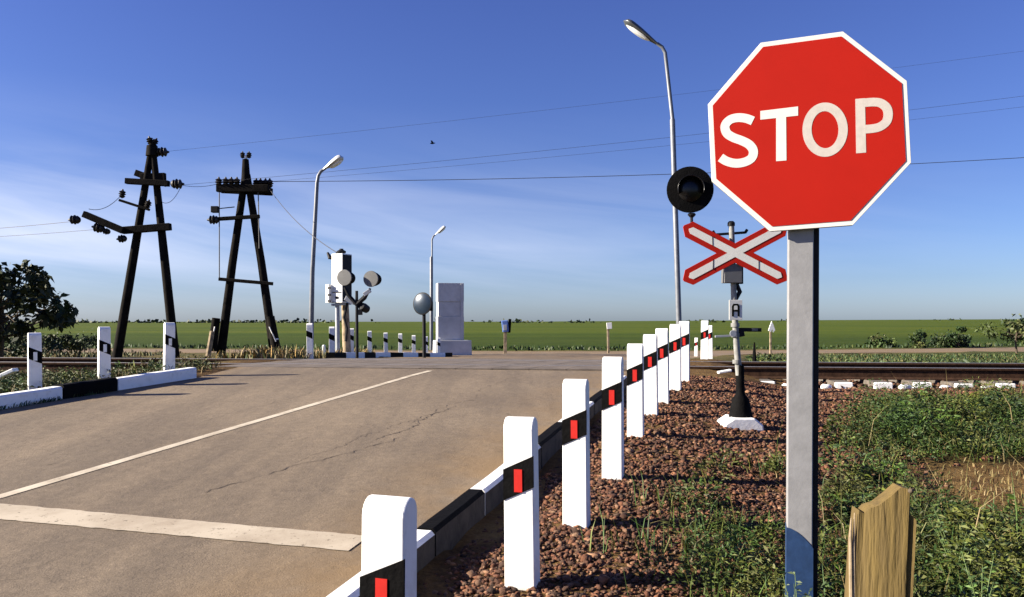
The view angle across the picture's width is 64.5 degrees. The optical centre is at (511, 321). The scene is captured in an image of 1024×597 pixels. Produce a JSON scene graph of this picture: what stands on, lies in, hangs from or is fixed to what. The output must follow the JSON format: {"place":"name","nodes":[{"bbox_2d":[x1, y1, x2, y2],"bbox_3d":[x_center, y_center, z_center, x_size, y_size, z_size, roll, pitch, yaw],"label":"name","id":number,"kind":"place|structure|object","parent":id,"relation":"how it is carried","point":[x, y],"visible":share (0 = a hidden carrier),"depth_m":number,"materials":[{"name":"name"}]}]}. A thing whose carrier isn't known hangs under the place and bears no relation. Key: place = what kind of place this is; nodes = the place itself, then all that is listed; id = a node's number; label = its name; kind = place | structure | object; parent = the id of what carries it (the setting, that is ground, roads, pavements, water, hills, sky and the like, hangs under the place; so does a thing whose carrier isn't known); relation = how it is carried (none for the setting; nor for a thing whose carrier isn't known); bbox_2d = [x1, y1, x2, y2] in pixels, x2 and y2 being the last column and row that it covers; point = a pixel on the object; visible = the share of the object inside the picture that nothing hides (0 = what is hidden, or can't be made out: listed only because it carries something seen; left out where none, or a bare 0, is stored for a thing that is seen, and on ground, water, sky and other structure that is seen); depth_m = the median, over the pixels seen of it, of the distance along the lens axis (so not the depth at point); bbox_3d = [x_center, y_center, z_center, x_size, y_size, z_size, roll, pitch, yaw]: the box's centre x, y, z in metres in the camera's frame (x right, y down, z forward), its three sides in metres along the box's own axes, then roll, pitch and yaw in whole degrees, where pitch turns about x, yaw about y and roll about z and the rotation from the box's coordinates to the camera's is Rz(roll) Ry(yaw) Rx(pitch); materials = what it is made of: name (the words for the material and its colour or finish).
{"place":"outdoors","nodes":[
{"label":"outdoors","id":0,"kind":"place"},
{"bbox_2d":[4,349,180,357],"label":"grass","id":1,"kind":"structure","parent":0,"point":[69,354],"depth_m":36.03,"materials":[{"name":"green plant"}]},
{"bbox_2d":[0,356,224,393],"bbox_3d":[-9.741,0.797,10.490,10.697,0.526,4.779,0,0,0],"label":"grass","id":2,"kind":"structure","parent":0,"point":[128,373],"depth_m":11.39,"materials":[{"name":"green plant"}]},
{"bbox_2d":[121,344,373,358],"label":"grass","id":3,"kind":"structure","parent":0,"point":[271,352],"depth_m":16.32,"materials":[{"name":"beige plant"}]},
{"bbox_2d":[0,352,893,596],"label":"road","id":4,"kind":"structure","parent":0,"point":[433,464],"depth_m":5.92,"materials":[{"name":"grey asphalt"}]},
{"bbox_2d":[0,389,108,409],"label":"grass","id":5,"kind":"structure","parent":4,"relation":"on","point":[53,398],"depth_m":8.83,"materials":[{"name":"green plant"}]},
{"bbox_2d":[0,367,196,409],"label":"kerb","id":6,"kind":"structure","parent":4,"relation":"on","point":[66,390],"depth_m":9.47,"materials":[{"name":"black paint"}]},
{"bbox_2d":[0,503,361,550],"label":"stop line","id":7,"kind":"object","parent":4,"relation":"on","point":[239,532],"visible":0.99,"depth_m":4.39,"materials":[{"name":"paint"}]},
{"bbox_2d":[0,371,429,497],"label":"line","id":8,"kind":"object","parent":4,"relation":"on","point":[9,493],"visible":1,"depth_m":6.54,"materials":[{"name":"paint"}]},
{"bbox_2d":[0,377,513,580],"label":"road cracks","id":9,"kind":"object","parent":4,"relation":"on","point":[338,446],"visible":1,"depth_m":6.76,"materials":[{"name":"grey asphalt"}]},
{"bbox_2d":[337,270,381,357],"bbox_3d":[-3.793,-0.147,20.138,1.070,2.274,0.417,0,0,0],"label":"crossing signal","id":10,"kind":"object","parent":4,"relation":"on","point":[370,278],"visible":0.99,"depth_m":19.98,"materials":[{"name":"metal"}]},
{"bbox_2d":[326,352,451,357],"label":"kerb","id":11,"kind":"structure","parent":4,"relation":"on","point":[363,354],"depth_m":24.91,"materials":[{"name":"black paint"}]},
{"bbox_2d":[413,292,432,357],"bbox_3d":[-2.649,0.123,23.999,0.625,1.978,0.300,0,0,6],"label":"traffic mirror","id":12,"kind":"object","parent":4,"relation":"on","point":[423,304],"visible":0.98,"depth_m":23.99,"materials":[{"name":"metal"}]},
{"bbox_2d":[326,375,626,596],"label":"kerb","id":13,"kind":"structure","parent":4,"relation":"on","point":[450,525],"depth_m":4.48,"materials":[{"name":"black paint"}]},
{"bbox_2d":[0,0,1023,321],"label":"sky","id":14,"kind":"structure","parent":0,"point":[84,84],"materials":[{"name":"blue"}]},
{"bbox_2d":[4,319,1023,596],"bbox_3d":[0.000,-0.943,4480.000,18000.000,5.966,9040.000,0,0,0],"label":"ground","id":15,"kind":"structure","parent":0,"point":[586,335],"depth_m":49.13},
{"bbox_2d":[27,333,41,389],"bbox_3d":[-5.472,0.703,9.297,0.139,1.149,0.105,0,0,-38],"label":"bollard","id":16,"kind":"object","parent":15,"relation":"on","point":[34,359],"visible":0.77,"depth_m":9.26,"materials":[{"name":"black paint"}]},
{"bbox_2d":[4,321,71,356],"bbox_3d":[-18.147,0.809,29.885,2.714,1.790,3.141,0,0,32],"label":"bush","id":17,"kind":"object","parent":15,"relation":"on","point":[52,347],"visible":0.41,"depth_m":29.98,"materials":[{"name":"green plant"}]},
{"bbox_2d":[0,259,78,356],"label":"tree","id":18,"kind":"object","parent":15,"relation":"on","point":[38,289],"visible":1,"depth_m":22.64,"materials":[{"name":"green plant"}]},
{"bbox_2d":[42,333,72,356],"bbox_3d":[-19.009,1.100,33.963,1.384,1.254,1.349,0,0,0],"label":"bush","id":19,"kind":"object","parent":15,"relation":"on","point":[57,338],"visible":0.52,"depth_m":33.69,"materials":[{"name":"green plant"}]},
{"bbox_2d":[51,328,97,357],"bbox_3d":[-18.085,0.999,34.036,2.111,1.465,1.628,0,0,-14],"label":"bush","id":20,"kind":"object","parent":15,"relation":"on","point":[76,345],"visible":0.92,"depth_m":33.84,"materials":[{"name":"green plant"}]},
{"bbox_2d":[97,327,110,377],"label":"bollard","id":21,"kind":"object","parent":15,"relation":"on","point":[104,349],"visible":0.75,"depth_m":10.16,"materials":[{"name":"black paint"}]},
{"bbox_2d":[0,353,211,392],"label":"weeds","id":22,"kind":"object","parent":15,"relation":"on","point":[69,374],"visible":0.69,"depth_m":10.75,"materials":[{"name":"green plant"}]},
{"bbox_2d":[0,368,18,378],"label":"white slab","id":23,"kind":"structure","parent":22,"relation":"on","point":[9,372],"depth_m":10.55,"materials":[{"name":"white concrete"}]},
{"bbox_2d":[68,136,184,357],"bbox_3d":[-14.944,-2.753,31.590,4.433,8.994,0.880,0,0,0],"label":"power pole","id":24,"kind":"object","parent":15,"relation":"on","point":[156,179],"visible":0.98,"depth_m":31.56,"materials":[{"name":"brown wood"}]},
{"bbox_2d":[5,222,64,227],"bbox_3d":[-24.475,-4.093,35.851,17.186,0.340,0.020,0,0,29],"label":"overhead wire","id":25,"kind":"object","parent":24,"relation":"attached to","point":[33,225],"visible":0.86,"depth_m":33.15,"materials":[{"name":"grey metal"}]},
{"bbox_2d":[0,230,85,236],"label":"overhead wire","id":26,"kind":"object","parent":24,"relation":"attached to","point":[45,233],"visible":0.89,"depth_m":32.99,"materials":[{"name":"black metal"}]},
{"bbox_2d":[174,51,1020,150],"bbox_3d":[8.730,-9.895,33.850,44.896,6.518,0.008,0,0,-5],"label":"overhead wire","id":27,"kind":"object","parent":24,"relation":"attached to","point":[532,111],"visible":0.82,"depth_m":32.95,"materials":[{"name":"black metal"}]},
{"bbox_2d":[186,96,1020,184],"bbox_3d":[8.217,-7.913,32.849,42.325,5.159,0.011,0,0,-3],"label":"overhead wire","id":28,"kind":"object","parent":24,"relation":"attached to","point":[544,150],"visible":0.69,"depth_m":32.38,"materials":[{"name":"black metal"}]},
{"bbox_2d":[163,322,174,369],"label":"bollard","id":29,"kind":"object","parent":15,"relation":"on","point":[169,343],"visible":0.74,"depth_m":11.16,"materials":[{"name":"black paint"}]},
{"bbox_2d":[205,151,280,356],"bbox_3d":[-11.013,-2.643,33.424,3.040,8.788,0.947,0,0,-3],"label":"power pole","id":30,"kind":"object","parent":15,"relation":"on","point":[217,340],"visible":0.96,"depth_m":33.34,"materials":[{"name":"brown wood"}]},
{"bbox_2d":[270,190,335,251],"bbox_3d":[-7.348,-3.647,27.750,0.022,3.658,12.684,0,0,-25],"label":"overhead wire","id":31,"kind":"object","parent":30,"relation":"attached to","point":[302,227],"visible":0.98,"depth_m":26.87,"materials":[{"name":"black metal"}]},
{"bbox_2d":[269,157,1023,181],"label":"overhead wire","id":32,"kind":"object","parent":30,"relation":"attached to","point":[566,177],"visible":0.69,"depth_m":33.62,"materials":[{"name":"black metal"}]},
{"bbox_2d":[281,107,1018,180],"bbox_3d":[9.869,-8.013,34.249,40.712,4.540,0.009,0,0,-2],"label":"overhead wire","id":33,"kind":"object","parent":30,"relation":"attached to","point":[598,152],"visible":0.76,"depth_m":33.95,"materials":[{"name":"black metal"}]},
{"bbox_2d":[306,323,313,358],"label":"bollard","id":34,"kind":"object","parent":15,"relation":"on","point":[309,330],"visible":0.74,"depth_m":18.45,"materials":[{"name":"white paint"}]},
{"bbox_2d":[309,155,343,345],"bbox_3d":[-6.899,-2.276,30.000,1.328,7.763,0.614,0,0,0],"label":"street lamp","id":35,"kind":"object","parent":15,"relation":"on","point":[335,161],"visible":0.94,"depth_m":29.93,"materials":[{"name":"grey metal"}]},
{"bbox_2d":[329,327,334,351],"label":"bollard","id":36,"kind":"object","parent":15,"relation":"on","point":[331,339],"visible":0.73,"depth_m":19.95,"materials":[{"name":"white paint"}]},
{"bbox_2d":[326,249,351,351],"bbox_3d":[-4.655,-0.476,21.972,0.729,2.999,0.507,0,0,-35],"label":"equipment cabinet","id":37,"kind":"object","parent":15,"relation":"on","point":[336,295],"visible":0.91,"depth_m":21.89,"materials":[{"name":"metal"}]},
{"bbox_2d":[350,328,353,351],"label":"bollard","id":38,"kind":"object","parent":15,"relation":"on","point":[352,338],"visible":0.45,"depth_m":22.96,"materials":[{"name":"white paint"}]},
{"bbox_2d":[367,331,371,351],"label":"bollard","id":39,"kind":"object","parent":15,"relation":"on","point":[369,336],"visible":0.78,"depth_m":25.95,"materials":[{"name":"white paint"}]},
{"bbox_2d":[384,333,387,351],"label":"bollard","id":40,"kind":"object","parent":15,"relation":"on","point":[385,342],"visible":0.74,"depth_m":27.55,"materials":[{"name":"white paint"}]},
{"bbox_2d":[360,494,416,596],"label":"bollard","id":41,"kind":"object","parent":15,"relation":"on","point":[389,546],"visible":1,"depth_m":2.29,"materials":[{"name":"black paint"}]},
{"bbox_2d":[398,334,401,351],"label":"bollard","id":42,"kind":"object","parent":15,"relation":"on","point":[399,342],"visible":0.71,"depth_m":28.95,"materials":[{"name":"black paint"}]},
{"bbox_2d":[412,335,415,352],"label":"bollard","id":43,"kind":"object","parent":15,"relation":"on","point":[413,343],"visible":0.75,"depth_m":30.55,"materials":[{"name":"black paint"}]},
{"bbox_2d":[213,358,626,370],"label":"crossing deck","id":44,"kind":"structure","parent":15,"relation":"on","point":[484,364],"depth_m":12.99,"materials":[{"name":"grey concrete"}]},
{"bbox_2d":[426,336,427,352],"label":"bollard","id":45,"kind":"object","parent":15,"relation":"on","point":[426,344],"visible":0.41,"depth_m":31.96,"materials":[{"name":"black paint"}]},
{"bbox_2d":[430,226,445,349],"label":"street lamp","id":46,"kind":"object","parent":15,"relation":"on","point":[441,229],"visible":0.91,"depth_m":44.92,"materials":[{"name":"grey metal"}]},
{"bbox_2d":[437,338,439,352],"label":"bollard","id":47,"kind":"object","parent":15,"relation":"on","point":[438,345],"visible":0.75,"depth_m":33.35,"materials":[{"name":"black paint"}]},
{"bbox_2d":[433,283,471,354],"bbox_3d":[-2.659,-0.031,36.000,1.619,3.337,0.999,0,0,-13],"label":"concrete stela","id":48,"kind":"object","parent":15,"relation":"on","point":[450,317],"visible":0.91,"depth_m":35.67,"materials":[{"name":"white concrete"}]},
{"bbox_2d":[6,318,961,322],"bbox_3d":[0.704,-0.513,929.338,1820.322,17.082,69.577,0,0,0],"label":"distant trees","id":49,"kind":"object","parent":15,"relation":"on","point":[259,321],"visible":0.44,"depth_m":924.66,"materials":[{"name":"green plant"}]},
{"bbox_2d":[501,319,510,353],"bbox_3d":[-0.265,0.748,38.552,0.482,1.754,0.394,0,0,0],"label":"call box","id":50,"kind":"object","parent":15,"relation":"on","point":[506,326],"visible":0.91,"depth_m":38.46,"materials":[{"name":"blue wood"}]},
{"bbox_2d":[0,362,1023,380],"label":"rail","id":51,"kind":"object","parent":15,"relation":"on","point":[919,373],"visible":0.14,"depth_m":12.14,"materials":[{"name":"metal"}]},
{"bbox_2d":[0,357,1023,367],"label":"rail","id":52,"kind":"object","parent":15,"relation":"on","point":[784,364],"visible":0.21,"depth_m":13.81,"materials":[{"name":"metal"}]},
{"bbox_2d":[503,416,539,590],"bbox_3d":[0.044,0.992,3.543,0.139,1.149,0.105,-1,0,16],"label":"bollard","id":53,"kind":"object","parent":15,"relation":"on","point":[521,515],"visible":1,"depth_m":3.50,"materials":[{"name":"white paint"}]},
{"bbox_2d":[562,379,589,528],"bbox_3d":[0.353,0.890,4.444,0.139,1.149,0.105,0,0,17],"label":"bollard","id":54,"kind":"object","parent":15,"relation":"on","point":[576,447],"visible":0.74,"depth_m":4.40,"materials":[{"name":"white paint"}]},
{"bbox_2d":[606,323,611,352],"bbox_3d":[4.652,0.838,38.862,0.268,1.584,0.177,0,0,0],"label":"marker post","id":55,"kind":"object","parent":15,"relation":"on","point":[609,325],"visible":0.84,"depth_m":38.85,"materials":[{"name":"brown wood"}]},
{"bbox_2d":[602,357,623,479],"bbox_3d":[0.681,0.813,5.472,0.139,1.149,0.105,0,0,16],"label":"bollard","id":56,"kind":"object","parent":15,"relation":"on","point":[613,418],"visible":0.74,"depth_m":5.43,"materials":[{"name":"white paint"}]},
{"bbox_2d":[627,344,643,436],"bbox_3d":[1.059,0.764,6.945,0.139,1.149,0.105,0,0,15],"label":"bollard","id":57,"kind":"object","parent":15,"relation":"on","point":[635,390],"visible":0.74,"depth_m":6.90,"materials":[{"name":"white paint"}]},
{"bbox_2d":[643,334,657,414],"bbox_3d":[1.366,0.701,7.986,0.139,1.149,0.105,0,-1,16],"label":"bollard","id":58,"kind":"object","parent":15,"relation":"on","point":[650,343],"visible":0.71,"depth_m":7.94,"materials":[{"name":"white paint"}]},
{"bbox_2d":[623,19,681,323],"bbox_3d":[3.379,-3.110,19.400,1.431,8.220,0.389,0,0,0],"label":"street lamp","id":59,"kind":"object","parent":15,"relation":"on","point":[636,29],"visible":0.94,"depth_m":19.35,"materials":[{"name":"grey metal"}]},
{"bbox_2d":[655,328,668,403],"bbox_3d":[1.636,0.649,8.815,0.139,1.149,0.105,-1,0,16],"label":"bollard","id":60,"kind":"object","parent":15,"relation":"on","point":[663,362],"visible":0.71,"depth_m":8.77,"materials":[{"name":"white paint"}]},
{"bbox_2d":[669,324,680,390],"bbox_3d":[1.998,0.607,9.914,0.139,1.149,0.105,0,0,17],"label":"bollard","id":61,"kind":"object","parent":15,"relation":"on","point":[675,360],"visible":0.78,"depth_m":9.87,"materials":[{"name":"white paint"}]},
{"bbox_2d":[679,321,689,381],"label":"bollard","id":62,"kind":"object","parent":15,"relation":"on","point":[685,350],"visible":0.66,"depth_m":10.70,"materials":[{"name":"white paint"}]},
{"bbox_2d":[694,338,697,355],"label":"bollard","id":63,"kind":"object","parent":15,"relation":"on","point":[696,347],"visible":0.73,"depth_m":33.95,"materials":[{"name":"white paint"}]},
{"bbox_2d":[701,321,708,358],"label":"bollard","id":64,"kind":"object","parent":15,"relation":"on","point":[704,337],"visible":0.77,"depth_m":15.25,"materials":[{"name":"white paint"}]},
{"bbox_2d":[708,325,712,358],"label":"bollard","id":65,"kind":"object","parent":15,"relation":"on","point":[710,346],"visible":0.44,"depth_m":19.95,"materials":[{"name":"white paint"}]},
{"bbox_2d":[423,459,1011,596],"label":"ballast","id":66,"kind":"structure","parent":15,"relation":"on","point":[613,580],"depth_m":4.29,"materials":[{"name":"gravel"}]},
{"bbox_2d":[717,369,731,373],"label":"white slab","id":67,"kind":"structure","parent":15,"relation":"on","point":[724,371],"depth_m":11.35,"materials":[{"name":"white concrete"}]},
{"bbox_2d":[667,166,786,430],"bbox_3d":[2.055,-0.233,7.610,1.215,2.494,0.320,0,0,0],"label":"signal mast","id":68,"kind":"object","parent":15,"relation":"on","point":[690,190],"visible":0.74,"depth_m":7.54,"materials":[{"name":"metal"}]},
{"bbox_2d":[752,342,756,361],"bbox_3d":[4.544,0.628,15.200,0.092,0.480,0.092,0,0,22],"label":"stake","id":69,"kind":"object","parent":15,"relation":"on","point":[754,359],"visible":0.79,"depth_m":15.18,"materials":[{"name":"black paint"}]},
{"bbox_2d":[768,321,774,354],"bbox_3d":[11.659,0.800,36.455,0.300,1.622,0.170,0,0,0],"label":"marker post","id":70,"kind":"object","parent":15,"relation":"on","point":[771,328],"visible":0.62,"depth_m":36.46,"materials":[{"name":"brown wood"}]},
{"bbox_2d":[554,375,1023,474],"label":"ballast","id":71,"kind":"structure","parent":15,"relation":"on","point":[753,390],"depth_m":7.61,"materials":[{"name":"gravel"}]},
{"bbox_2d":[776,571,811,596],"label":"tall weed","id":72,"kind":"object","parent":15,"relation":"on","point":[799,582],"visible":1,"depth_m":2.81,"materials":[{"name":"green plant"}]},
{"bbox_2d":[708,32,910,596],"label":"stop sign","id":73,"kind":"object","parent":15,"relation":"on","point":[809,136],"visible":1,"depth_m":2.98,"materials":[{"name":"metal"}]},
{"bbox_2d":[632,484,1023,596],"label":"weeds","id":74,"kind":"object","parent":15,"relation":"on","point":[838,581],"visible":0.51,"depth_m":3.67,"materials":[{"name":"green plant"}]},
{"bbox_2d":[665,375,1023,596],"bbox_3d":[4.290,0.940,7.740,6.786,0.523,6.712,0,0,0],"label":"weeds","id":75,"kind":"object","parent":15,"relation":"on","point":[1016,433],"visible":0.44,"depth_m":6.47,"materials":[{"name":"green plant"}]},
{"bbox_2d":[844,483,916,596],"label":"broken post","id":76,"kind":"object","parent":15,"relation":"on","point":[880,562],"visible":1,"depth_m":2.36,"materials":[{"name":"yellow wood"}]},
{"bbox_2d":[864,333,896,346],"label":"bush","id":77,"kind":"object","parent":15,"relation":"on","point":[876,340],"visible":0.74,"depth_m":49.66,"materials":[{"name":"green plant"}]},
{"bbox_2d":[742,437,1023,523],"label":"grass","id":78,"kind":"structure","parent":15,"relation":"on","point":[976,474],"depth_m":5.71,"materials":[{"name":"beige plant"}]},
{"bbox_2d":[774,379,1023,388],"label":"ballast","id":79,"kind":"structure","parent":15,"relation":"on","point":[857,383],"depth_m":11.84,"materials":[{"name":"stone"}]},
{"bbox_2d":[755,377,774,383],"bbox_3d":[3.860,0.940,13.082,0.249,0.185,2.748,0,0,7],"label":"sleeper","id":80,"kind":"object","parent":79,"relation":"on","point":[766,380],"visible":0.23,"depth_m":11.87,"materials":[{"name":"white concrete"}]},
{"bbox_2d":[820,384,831,388],"bbox_3d":[4.505,0.933,11.622,0.162,0.078,0.092,0,0,3],"label":"white stone","id":81,"kind":"object","parent":79,"relation":"on","point":[824,386],"visible":0.83,"depth_m":11.59,"materials":[{"name":"white stone"}]},
{"bbox_2d":[819,379,852,388],"bbox_3d":[4.929,0.946,12.954,0.249,0.185,2.748,0,0,7],"label":"sleeper","id":82,"kind":"object","parent":79,"relation":"on","point":[838,383],"visible":0.39,"depth_m":11.64,"materials":[{"name":"white concrete"}]},
{"bbox_2d":[846,379,892,388],"bbox_3d":[5.465,0.943,12.890,0.249,0.185,2.748,0,0,7],"label":"sleeper","id":83,"kind":"object","parent":79,"relation":"on","point":[878,381],"visible":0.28,"depth_m":11.69,"materials":[{"name":"white concrete"}]},
{"bbox_2d":[888,379,931,387],"bbox_3d":[5.999,0.938,12.826,0.249,0.185,2.748,0,0,7],"label":"sleeper","id":84,"kind":"object","parent":79,"relation":"on","point":[909,381],"visible":0.26,"depth_m":11.77,"materials":[{"name":"beige concrete"}]},
{"bbox_2d":[923,380,973,386],"bbox_3d":[6.535,0.951,12.761,0.249,0.185,2.748,0,0,7],"label":"sleeper","id":85,"kind":"object","parent":79,"relation":"on","point":[949,382],"visible":0.28,"depth_m":11.81,"materials":[{"name":"white concrete"}]},
{"bbox_2d":[959,379,1015,388],"bbox_3d":[7.070,0.941,12.697,0.249,0.185,2.748,0,0,6],"label":"sleeper","id":86,"kind":"object","parent":79,"relation":"on","point":[1000,383],"visible":0.25,"depth_m":11.65,"materials":[{"name":"white concrete"}]},
{"bbox_2d":[1003,380,1023,383],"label":"sleeper","id":87,"kind":"object","parent":79,"relation":"on","point":[1018,382],"visible":0.04,"depth_m":11.88,"materials":[{"name":"beige concrete"}]},
{"bbox_2d":[898,384,911,388],"bbox_3d":[5.575,0.933,11.494,0.208,0.090,0.092,0,0,-6],"label":"white stone","id":88,"kind":"object","parent":15,"relation":"on","point":[899,386],"visible":0.47,"depth_m":11.46,"materials":[{"name":"white stone"}]},
{"bbox_2d":[904,329,930,348],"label":"bush","id":89,"kind":"object","parent":15,"relation":"on","point":[919,342],"visible":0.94,"depth_m":47.81,"materials":[{"name":"green plant"}]},
{"bbox_2d":[926,329,972,347],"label":"bush","id":90,"kind":"object","parent":15,"relation":"on","point":[937,340],"visible":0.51,"depth_m":49.77,"materials":[{"name":"green plant"}]},
{"bbox_2d":[926,504,975,581],"bbox_3d":[1.961,1.026,3.619,0.193,0.403,0.178,0,0,0],"label":"tall weed","id":91,"kind":"object","parent":15,"relation":"on","point":[940,530],"visible":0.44,"depth_m":3.63,"materials":[{"name":"green plant"}]},
{"bbox_2d":[943,326,967,347],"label":"bush","id":92,"kind":"object","parent":15,"relation":"on","point":[955,337],"visible":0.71,"depth_m":47.93,"materials":[{"name":"green plant"}]},
{"bbox_2d":[958,549,1000,596],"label":"tall weed","id":93,"kind":"object","parent":15,"relation":"on","point":[988,593],"visible":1,"depth_m":2.92,"materials":[{"name":"green plant"}]},
{"bbox_2d":[971,314,1023,352],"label":"tree","id":94,"kind":"object","parent":15,"relation":"on","point":[1014,328],"visible":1,"depth_m":40.02,"materials":[{"name":"green plant"}]},
{"bbox_2d":[4,347,1023,353],"bbox_3d":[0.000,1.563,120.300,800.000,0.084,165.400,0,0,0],"label":"cross road","id":95,"kind":"structure","parent":0,"point":[1020,349],"depth_m":42.48,"materials":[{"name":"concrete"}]},
{"bbox_2d":[7,342,1023,350],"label":"grass","id":96,"kind":"structure","parent":0,"point":[611,348],"depth_m":47.49,"materials":[{"name":"green plant"}]},
{"bbox_2d":[578,376,1023,596],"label":"grass","id":97,"kind":"structure","parent":0,"point":[685,542],"depth_m":4.34,"materials":[{"name":"green plant"}]},
{"bbox_2d":[745,352,1023,362],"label":"grass","id":98,"kind":"structure","parent":0,"point":[899,357],"depth_m":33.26,"materials":[{"name":"green plant"}]}
]}

